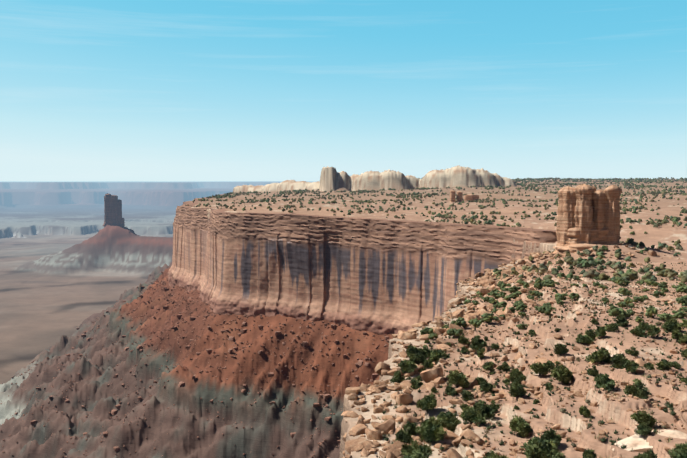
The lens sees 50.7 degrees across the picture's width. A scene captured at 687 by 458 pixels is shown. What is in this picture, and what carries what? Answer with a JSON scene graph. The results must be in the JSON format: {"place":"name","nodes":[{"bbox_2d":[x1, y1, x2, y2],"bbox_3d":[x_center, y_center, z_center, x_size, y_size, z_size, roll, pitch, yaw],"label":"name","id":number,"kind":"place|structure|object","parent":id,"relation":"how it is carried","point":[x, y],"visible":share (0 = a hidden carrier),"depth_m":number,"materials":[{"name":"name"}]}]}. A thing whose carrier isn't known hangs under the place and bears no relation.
{"place":"outdoors","nodes":[
{"label":"outdoors","id":0,"kind":"place"},
{"bbox_2d":[0,165,686,457],"bbox_3d":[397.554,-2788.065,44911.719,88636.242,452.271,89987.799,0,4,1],"label":"desert ground","id":1,"kind":"structure","parent":0,"point":[70,263],"depth_m":876.24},
{"bbox_2d":[103,193,124,225],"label":"butte","id":2,"kind":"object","parent":1,"relation":"on","point":[113,209],"depth_m":3481.29,"materials":[{"name":"stone"}]},
{"bbox_2d":[0,266,392,457],"bbox_3d":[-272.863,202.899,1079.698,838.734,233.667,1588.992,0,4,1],"label":"talus boulders","id":3,"kind":"object","parent":1,"relation":"on","point":[270,374],"visible":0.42,"depth_m":866.42,"materials":[{"name":"stone"}]},
{"bbox_2d":[345,387,359,394],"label":"boulder","id":4,"kind":"object","parent":1,"relation":"on","point":[350,390],"visible":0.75,"depth_m":140.17,"materials":[{"name":"stone"}]},
{"bbox_2d":[347,393,358,400],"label":"boulder","id":5,"kind":"object","parent":1,"relation":"on","point":[353,396],"visible":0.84,"depth_m":135.44,"materials":[{"name":"stone"}]},
{"bbox_2d":[345,438,367,450],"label":"boulder","id":6,"kind":"object","parent":1,"relation":"on","point":[355,442],"visible":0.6,"depth_m":103.38,"materials":[{"name":"stone"}]},
{"bbox_2d":[349,424,367,435],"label":"boulder","id":7,"kind":"object","parent":1,"relation":"on","point":[357,429],"visible":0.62,"depth_m":110.58,"materials":[{"name":"stone"}]},
{"bbox_2d":[168,193,556,334],"bbox_3d":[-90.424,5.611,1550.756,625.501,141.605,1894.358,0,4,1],"label":"cliff","id":8,"kind":"structure","parent":1,"relation":"on","point":[380,276],"depth_m":838.62,"materials":[{"name":"brown stone"}]},
{"bbox_2d":[368,431,381,440],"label":"boulder","id":9,"kind":"object","parent":1,"relation":"on","point":[375,435],"visible":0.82,"depth_m":106.70,"materials":[{"name":"stone"}]},
{"bbox_2d":[374,362,389,375],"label":"boulder","id":10,"kind":"object","parent":1,"relation":"on","point":[380,366],"visible":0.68,"depth_m":164.66,"materials":[{"name":"stone"}]},
{"bbox_2d":[375,419,395,431],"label":"boulder","id":11,"kind":"object","parent":1,"relation":"on","point":[388,425],"visible":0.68,"depth_m":110.60,"materials":[{"name":"stone"}]},
{"bbox_2d":[390,370,405,382],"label":"juniper","id":12,"kind":"object","parent":1,"relation":"on","point":[397,377],"visible":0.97,"depth_m":150.56,"materials":[{"name":"green plant"}]},
{"bbox_2d":[391,440,407,449],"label":"boulder","id":13,"kind":"object","parent":1,"relation":"on","point":[397,444],"visible":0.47,"depth_m":101.93,"materials":[{"name":"stone"}]},
{"bbox_2d":[395,405,407,412],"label":"boulder","id":14,"kind":"object","parent":1,"relation":"on","point":[401,409],"visible":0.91,"depth_m":124.54,"materials":[{"name":"stone"}]},
{"bbox_2d":[394,428,413,443],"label":"juniper","id":15,"kind":"object","parent":1,"relation":"on","point":[403,436],"visible":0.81,"depth_m":103.29,"materials":[{"name":"green plant"}]},
{"bbox_2d":[396,394,412,404],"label":"boulder","id":16,"kind":"object","parent":1,"relation":"on","point":[404,399],"visible":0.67,"depth_m":130.26,"materials":[{"name":"stone"}]},
{"bbox_2d":[399,380,411,388],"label":"boulder","id":17,"kind":"object","parent":1,"relation":"on","point":[404,383],"visible":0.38,"depth_m":146.96,"materials":[{"name":"stone"}]},
{"bbox_2d":[397,331,416,339],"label":"boulder","id":18,"kind":"object","parent":1,"relation":"on","point":[406,335],"visible":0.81,"depth_m":197.47,"materials":[{"name":"stone"}]},
{"bbox_2d":[398,359,416,372],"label":"juniper","id":19,"kind":"object","parent":1,"relation":"on","point":[406,366],"visible":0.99,"depth_m":162.14,"materials":[{"name":"green plant"}]},
{"bbox_2d":[403,422,418,435],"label":"juniper","id":20,"kind":"object","parent":1,"relation":"on","point":[411,427],"visible":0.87,"depth_m":108.14,"materials":[{"name":"green plant"}]},
{"bbox_2d":[403,415,418,422],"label":"boulder","id":21,"kind":"object","parent":1,"relation":"on","point":[410,418],"visible":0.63,"depth_m":115.88,"materials":[{"name":"stone"}]},
{"bbox_2d":[401,343,421,355],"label":"juniper","id":22,"kind":"object","parent":1,"relation":"on","point":[411,350],"visible":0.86,"depth_m":175.58,"materials":[{"name":"green plant"}]},
{"bbox_2d":[401,450,423,457],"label":"juniper","id":23,"kind":"object","parent":1,"relation":"on","point":[414,454],"visible":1,"depth_m":90.01,"materials":[{"name":"green plant"}]},
{"bbox_2d":[410,379,422,389],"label":"juniper","id":24,"kind":"object","parent":1,"relation":"on","point":[416,384],"visible":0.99,"depth_m":144.40,"materials":[{"name":"green plant"}]},
{"bbox_2d":[401,440,432,457],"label":"juniper","id":25,"kind":"object","parent":1,"relation":"on","point":[426,450],"visible":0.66,"depth_m":96.21,"materials":[{"name":"green plant"}]},
{"bbox_2d":[408,353,426,363],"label":"juniper","id":26,"kind":"object","parent":1,"relation":"on","point":[417,358],"visible":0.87,"depth_m":169.98,"materials":[{"name":"green plant"}]},
{"bbox_2d":[419,344,431,357],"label":"juniper","id":27,"kind":"object","parent":1,"relation":"on","point":[426,351],"visible":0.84,"depth_m":176.58,"materials":[{"name":"green plant"}]},
{"bbox_2d":[420,327,433,334],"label":"shrub","id":28,"kind":"object","parent":1,"relation":"on","point":[426,330],"visible":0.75,"depth_m":199.49,"materials":[{"name":"green plant"}]},
{"bbox_2d":[422,359,433,368],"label":"shrub","id":29,"kind":"object","parent":1,"relation":"on","point":[427,363],"visible":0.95,"depth_m":167.36,"materials":[{"name":"green plant"}]},
{"bbox_2d":[420,393,436,412],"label":"juniper","id":30,"kind":"object","parent":1,"relation":"on","point":[428,402],"visible":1,"depth_m":119.02,"materials":[{"name":"green plant"}]},
{"bbox_2d":[416,415,446,442],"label":"juniper","id":31,"kind":"object","parent":1,"relation":"on","point":[430,429],"visible":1,"depth_m":104.95,"materials":[{"name":"green plant"}]},
{"bbox_2d":[420,367,443,382],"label":"boulder","id":32,"kind":"object","parent":1,"relation":"on","point":[429,375],"visible":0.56,"depth_m":144.97,"materials":[{"name":"stone"}]},
{"bbox_2d":[185,177,686,283],"bbox_3d":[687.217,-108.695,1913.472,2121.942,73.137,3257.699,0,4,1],"label":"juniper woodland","id":33,"kind":"object","parent":1,"relation":"on","point":[629,274],"visible":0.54,"depth_m":1028.60,"materials":[{"name":"green plant"}]},
{"bbox_2d":[429,348,449,361],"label":"juniper","id":34,"kind":"object","parent":1,"relation":"on","point":[436,355],"visible":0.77,"depth_m":171.07,"materials":[{"name":"green plant"}]},
{"bbox_2d":[436,344,450,351],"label":"boulder","id":35,"kind":"object","parent":1,"relation":"on","point":[444,347],"visible":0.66,"depth_m":177.46,"materials":[{"name":"stone"}]},
{"bbox_2d":[436,411,460,431],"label":"juniper","id":36,"kind":"object","parent":1,"relation":"on","point":[449,421],"visible":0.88,"depth_m":112.75,"materials":[{"name":"green plant"}]},
{"bbox_2d":[445,384,455,395],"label":"juniper","id":37,"kind":"object","parent":1,"relation":"on","point":[449,390],"visible":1,"depth_m":133.00,"materials":[{"name":"green plant"}]},
{"bbox_2d":[443,428,458,439],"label":"boulder","id":38,"kind":"object","parent":1,"relation":"on","point":[449,435],"visible":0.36,"depth_m":106.98,"materials":[{"name":"stone"}]},
{"bbox_2d":[447,328,460,336],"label":"juniper","id":39,"kind":"object","parent":1,"relation":"on","point":[453,332],"visible":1,"depth_m":192.06,"materials":[{"name":"green plant"}]},
{"bbox_2d":[447,449,461,457],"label":"boulder","id":40,"kind":"object","parent":1,"relation":"on","point":[452,453],"visible":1,"depth_m":92.49,"materials":[{"name":"stone"}]},
{"bbox_2d":[452,310,463,317],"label":"boulder","id":41,"kind":"object","parent":1,"relation":"on","point":[457,313],"visible":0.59,"depth_m":241.43,"materials":[{"name":"stone"}]},
{"bbox_2d":[447,369,469,388],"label":"juniper","id":42,"kind":"object","parent":1,"relation":"on","point":[457,378],"visible":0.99,"depth_m":138.40,"materials":[{"name":"green plant"}]},
{"bbox_2d":[450,318,466,327],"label":"juniper","id":43,"kind":"object","parent":1,"relation":"on","point":[460,322],"visible":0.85,"depth_m":201.46,"materials":[{"name":"green plant"}]},
{"bbox_2d":[450,190,478,201],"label":"rock pillars","id":44,"kind":"structure","parent":1,"relation":"on","point":[471,197],"depth_m":1390.69,"materials":[{"name":"stone"}]},
{"bbox_2d":[458,335,470,346],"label":"juniper","id":45,"kind":"object","parent":1,"relation":"on","point":[462,339],"visible":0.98,"depth_m":182.52,"materials":[{"name":"green plant"}]},
{"bbox_2d":[461,389,473,401],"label":"juniper","id":46,"kind":"object","parent":1,"relation":"on","point":[467,395],"visible":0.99,"depth_m":127.68,"materials":[{"name":"green plant"}]},
{"bbox_2d":[460,428,479,441],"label":"boulder","id":47,"kind":"object","parent":1,"relation":"on","point":[467,432],"visible":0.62,"depth_m":102.75,"materials":[{"name":"stone"}]},
{"bbox_2d":[467,377,477,387],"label":"boulder","id":48,"kind":"object","parent":1,"relation":"on","point":[473,382],"visible":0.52,"depth_m":140.43,"materials":[{"name":"stone"}]},
{"bbox_2d":[459,406,486,424],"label":"juniper","id":49,"kind":"object","parent":1,"relation":"on","point":[469,414],"visible":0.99,"depth_m":110.49,"materials":[{"name":"green plant"}]},
{"bbox_2d":[468,318,483,327],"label":"juniper","id":50,"kind":"object","parent":1,"relation":"on","point":[476,323],"visible":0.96,"depth_m":201.68,"materials":[{"name":"green plant"}]},
{"bbox_2d":[469,335,486,351],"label":"juniper","id":51,"kind":"object","parent":1,"relation":"on","point":[476,342],"visible":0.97,"depth_m":172.04,"materials":[{"name":"green plant"}]},
{"bbox_2d":[476,347,484,358],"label":"shrub","id":52,"kind":"object","parent":1,"relation":"on","point":[480,351],"visible":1,"depth_m":165.60,"materials":[{"name":"green plant"}]},
{"bbox_2d":[472,400,495,418],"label":"juniper","id":53,"kind":"object","parent":1,"relation":"on","point":[485,409],"visible":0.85,"depth_m":114.36,"materials":[{"name":"green plant"}]},
{"bbox_2d":[476,378,497,393],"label":"juniper","id":54,"kind":"object","parent":1,"relation":"on","point":[485,386],"visible":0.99,"depth_m":134.64,"materials":[{"name":"green plant"}]},
{"bbox_2d":[478,279,495,285],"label":"boulder","id":55,"kind":"object","parent":1,"relation":"on","point":[484,282],"visible":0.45,"depth_m":332.44,"materials":[{"name":"stone"}]},
{"bbox_2d":[482,361,494,371],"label":"juniper","id":56,"kind":"object","parent":1,"relation":"on","point":[489,366],"visible":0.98,"depth_m":150.75,"materials":[{"name":"green plant"}]},
{"bbox_2d":[480,313,498,322],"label":"juniper","id":57,"kind":"object","parent":1,"relation":"on","point":[487,317],"visible":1,"depth_m":201.68,"materials":[{"name":"green plant"}]},
{"bbox_2d":[487,400,499,411],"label":"juniper","id":58,"kind":"object","parent":1,"relation":"on","point":[493,405],"visible":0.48,"depth_m":118.67,"materials":[{"name":"green plant"}]},
{"bbox_2d":[483,452,508,457],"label":"juniper","id":59,"kind":"object","parent":1,"relation":"on","point":[493,455],"visible":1,"depth_m":87.22,"materials":[{"name":"green plant"}]},
{"bbox_2d":[493,301,506,307],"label":"shrub","id":60,"kind":"object","parent":1,"relation":"on","point":[500,304],"visible":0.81,"depth_m":245.47,"materials":[{"name":"green plant"}]},
{"bbox_2d":[497,362,510,372],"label":"juniper","id":61,"kind":"object","parent":1,"relation":"on","point":[505,366],"visible":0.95,"depth_m":152.21,"materials":[{"name":"green plant"}]},
{"bbox_2d":[342,278,686,457],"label":"loose stones","id":62,"kind":"object","parent":1,"relation":"on","point":[373,449],"visible":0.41,"depth_m":131.12,"materials":[{"name":"stone"}]},
{"bbox_2d":[509,372,520,383],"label":"juniper","id":63,"kind":"object","parent":1,"relation":"on","point":[514,377],"visible":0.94,"depth_m":137.57,"materials":[{"name":"green plant"}]},
{"bbox_2d":[507,382,527,397],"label":"juniper","id":64,"kind":"object","parent":1,"relation":"on","point":[517,389],"visible":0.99,"depth_m":121.93,"materials":[{"name":"green plant"}]},
{"bbox_2d":[510,368,525,379],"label":"juniper","id":65,"kind":"object","parent":1,"relation":"on","point":[520,374],"visible":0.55,"depth_m":141.28,"materials":[{"name":"green plant"}]},
{"bbox_2d":[509,414,531,436],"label":"juniper","id":66,"kind":"object","parent":1,"relation":"on","point":[521,427],"visible":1,"depth_m":104.42,"materials":[{"name":"green plant"}]},
{"bbox_2d":[513,303,527,310],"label":"shrub","id":67,"kind":"object","parent":1,"relation":"on","point":[521,307],"visible":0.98,"depth_m":229.67,"materials":[{"name":"green plant"}]},
{"bbox_2d":[376,262,686,457],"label":"shrubs","id":68,"kind":"object","parent":1,"relation":"on","point":[665,410],"visible":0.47,"depth_m":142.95,"materials":[{"name":"green plant"}]},
{"bbox_2d":[528,362,550,375],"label":"juniper","id":69,"kind":"object","parent":1,"relation":"on","point":[539,368],"visible":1,"depth_m":137.29,"materials":[{"name":"green plant"}]},
{"bbox_2d":[521,436,563,457],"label":"juniper","id":70,"kind":"object","parent":1,"relation":"on","point":[538,447],"visible":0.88,"depth_m":87.70,"materials":[{"name":"green plant"}]},
{"bbox_2d":[538,305,552,314],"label":"juniper","id":71,"kind":"object","parent":1,"relation":"on","point":[546,309],"visible":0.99,"depth_m":201.69,"materials":[{"name":"green plant"}]},
{"bbox_2d":[542,360,554,368],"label":"shrub","id":72,"kind":"object","parent":1,"relation":"on","point":[550,364],"visible":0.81,"depth_m":144.99,"materials":[{"name":"green plant"}]},
{"bbox_2d":[540,428,561,447],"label":"juniper","id":73,"kind":"object","parent":1,"relation":"on","point":[552,436],"visible":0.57,"depth_m":93.73,"materials":[{"name":"green plant"}]},
{"bbox_2d":[545,279,559,286],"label":"shrub","id":74,"kind":"object","parent":1,"relation":"on","point":[550,283],"visible":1,"depth_m":272.81,"materials":[{"name":"green plant"}]},
{"bbox_2d":[550,342,568,354],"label":"juniper","id":75,"kind":"object","parent":1,"relation":"on","point":[560,349],"visible":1,"depth_m":154.43,"materials":[{"name":"green plant"}]},
{"bbox_2d":[555,293,566,300],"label":"shrub","id":76,"kind":"object","parent":1,"relation":"on","point":[558,296],"visible":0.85,"depth_m":238.93,"materials":[{"name":"green plant"}]},
{"bbox_2d":[549,365,573,384],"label":"juniper","id":77,"kind":"object","parent":1,"relation":"on","point":[562,374],"visible":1,"depth_m":127.97,"materials":[{"name":"green plant"}]},
{"bbox_2d":[569,292,579,300],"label":"shrub","id":78,"kind":"object","parent":1,"relation":"on","point":[574,296],"visible":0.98,"depth_m":246.68,"materials":[{"name":"green plant"}]},
{"bbox_2d":[575,331,593,343],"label":"juniper","id":79,"kind":"object","parent":1,"relation":"on","point":[581,338],"visible":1,"depth_m":164.39,"materials":[{"name":"green plant"}]},
{"bbox_2d":[578,405,590,417],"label":"juniper","id":80,"kind":"object","parent":1,"relation":"on","point":[584,411],"visible":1,"depth_m":103.93,"materials":[{"name":"green plant"}]},
{"bbox_2d":[552,184,621,253],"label":"rock tower","id":81,"kind":"structure","parent":1,"relation":"on","point":[588,216],"depth_m":468.12,"materials":[{"name":"stone"}]},
{"bbox_2d":[582,449,596,457],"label":"juniper","id":82,"kind":"object","parent":1,"relation":"on","point":[588,453],"visible":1,"depth_m":88.65,"materials":[{"name":"green plant"}]},
{"bbox_2d":[584,329,595,339],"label":"juniper","id":83,"kind":"object","parent":1,"relation":"on","point":[590,333],"visible":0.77,"depth_m":167.53,"materials":[{"name":"green plant"}]},
{"bbox_2d":[587,365,598,374],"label":"shrub","id":84,"kind":"object","parent":1,"relation":"on","point":[591,371],"visible":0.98,"depth_m":129.05,"materials":[{"name":"green plant"}]},
{"bbox_2d":[586,347,611,362],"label":"juniper","id":85,"kind":"object","parent":1,"relation":"on","point":[603,354],"visible":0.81,"depth_m":141.02,"materials":[{"name":"green plant"}]},
{"bbox_2d":[594,326,606,338],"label":"juniper","id":86,"kind":"object","parent":1,"relation":"on","point":[600,331],"visible":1,"depth_m":163.07,"materials":[{"name":"green plant"}]},
{"bbox_2d":[594,373,614,390],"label":"juniper","id":87,"kind":"object","parent":1,"relation":"on","point":[605,381],"visible":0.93,"depth_m":115.43,"materials":[{"name":"green plant"}]},
{"bbox_2d":[605,323,618,331],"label":"shrub","id":88,"kind":"object","parent":1,"relation":"on","point":[612,327],"visible":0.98,"depth_m":168.95,"materials":[{"name":"green plant"}]},
{"bbox_2d":[611,353,627,368],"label":"juniper","id":89,"kind":"object","parent":1,"relation":"on","point":[619,360],"visible":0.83,"depth_m":132.17,"materials":[{"name":"green plant"}]},
{"bbox_2d":[608,306,630,318],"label":"juniper","id":90,"kind":"object","parent":1,"relation":"on","point":[616,312],"visible":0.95,"depth_m":183.91,"materials":[{"name":"green plant"}]},
{"bbox_2d":[613,316,628,326],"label":"juniper","id":91,"kind":"object","parent":1,"relation":"on","point":[622,321],"visible":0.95,"depth_m":176.22,"materials":[{"name":"green plant"}]},
{"bbox_2d":[618,287,630,295],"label":"shrub","id":92,"kind":"object","parent":1,"relation":"on","point":[624,291],"visible":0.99,"depth_m":251.86,"materials":[{"name":"green plant"}]},
{"bbox_2d":[624,360,638,373],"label":"juniper","id":93,"kind":"object","parent":1,"relation":"on","point":[631,366],"visible":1,"depth_m":123.84,"materials":[{"name":"green plant"}]},
{"bbox_2d":[625,347,638,356],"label":"juniper","id":94,"kind":"object","parent":1,"relation":"on","point":[635,353],"visible":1,"depth_m":142.21,"materials":[{"name":"green plant"}]},
{"bbox_2d":[623,378,649,398],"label":"juniper","id":95,"kind":"object","parent":1,"relation":"on","point":[635,388],"visible":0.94,"depth_m":108.48,"materials":[{"name":"green plant"}]},
{"bbox_2d":[629,326,646,336],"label":"juniper","id":96,"kind":"object","parent":1,"relation":"on","point":[638,331],"visible":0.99,"depth_m":163.03,"materials":[{"name":"green plant"}]},
{"bbox_2d":[634,422,651,435],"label":"juniper","id":97,"kind":"object","parent":1,"relation":"on","point":[644,429],"visible":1,"depth_m":90.99,"materials":[{"name":"green plant"}]},
{"bbox_2d":[630,410,657,427],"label":"juniper","id":98,"kind":"object","parent":1,"relation":"on","point":[640,417],"visible":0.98,"depth_m":94.14,"materials":[{"name":"green plant"}]},
{"bbox_2d":[634,449,657,457],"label":"juniper","id":99,"kind":"object","parent":1,"relation":"on","point":[650,453],"visible":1,"depth_m":78.48,"materials":[{"name":"green plant"}]},
{"bbox_2d":[610,429,686,451],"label":"rock slab","id":100,"kind":"structure","parent":1,"relation":"on","point":[636,442],"depth_m":90.29,"materials":[{"name":"beige stone"}]},
{"bbox_2d":[645,306,657,317],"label":"juniper","id":101,"kind":"object","parent":1,"relation":"on","point":[651,311],"visible":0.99,"depth_m":184.23,"materials":[{"name":"green plant"}]},
{"bbox_2d":[646,324,660,337],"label":"juniper","id":102,"kind":"object","parent":1,"relation":"on","point":[653,330],"visible":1,"depth_m":161.31,"materials":[{"name":"green plant"}]},
{"bbox_2d":[655,359,673,370],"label":"juniper","id":103,"kind":"object","parent":1,"relation":"on","point":[664,365],"visible":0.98,"depth_m":130.93,"materials":[{"name":"green plant"}]},
{"bbox_2d":[657,313,675,320],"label":"juniper","id":104,"kind":"object","parent":1,"relation":"on","point":[666,316],"visible":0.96,"depth_m":181.76,"materials":[{"name":"green plant"}]},
{"bbox_2d":[661,318,683,331],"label":"juniper","id":105,"kind":"object","parent":1,"relation":"on","point":[670,325],"visible":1,"depth_m":168.45,"materials":[{"name":"green plant"}]},
{"bbox_2d":[667,442,686,457],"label":"juniper","id":106,"kind":"object","parent":1,"relation":"on","point":[679,450],"visible":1,"depth_m":78.25,"materials":[{"name":"green plant"}]},
{"bbox_2d":[671,330,683,341],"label":"juniper","id":107,"kind":"object","parent":1,"relation":"on","point":[676,334],"visible":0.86,"depth_m":158.27,"materials":[{"name":"green plant"}]},
{"bbox_2d":[672,310,686,317],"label":"shrub","id":108,"kind":"object","parent":1,"relation":"on","point":[680,314],"visible":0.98,"depth_m":186.57,"materials":[{"name":"green plant"}]},
{"bbox_2d":[0,0,686,180],"label":"sky","id":109,"kind":"structure","parent":0,"point":[91,90],"materials":[{"name":"blue"}]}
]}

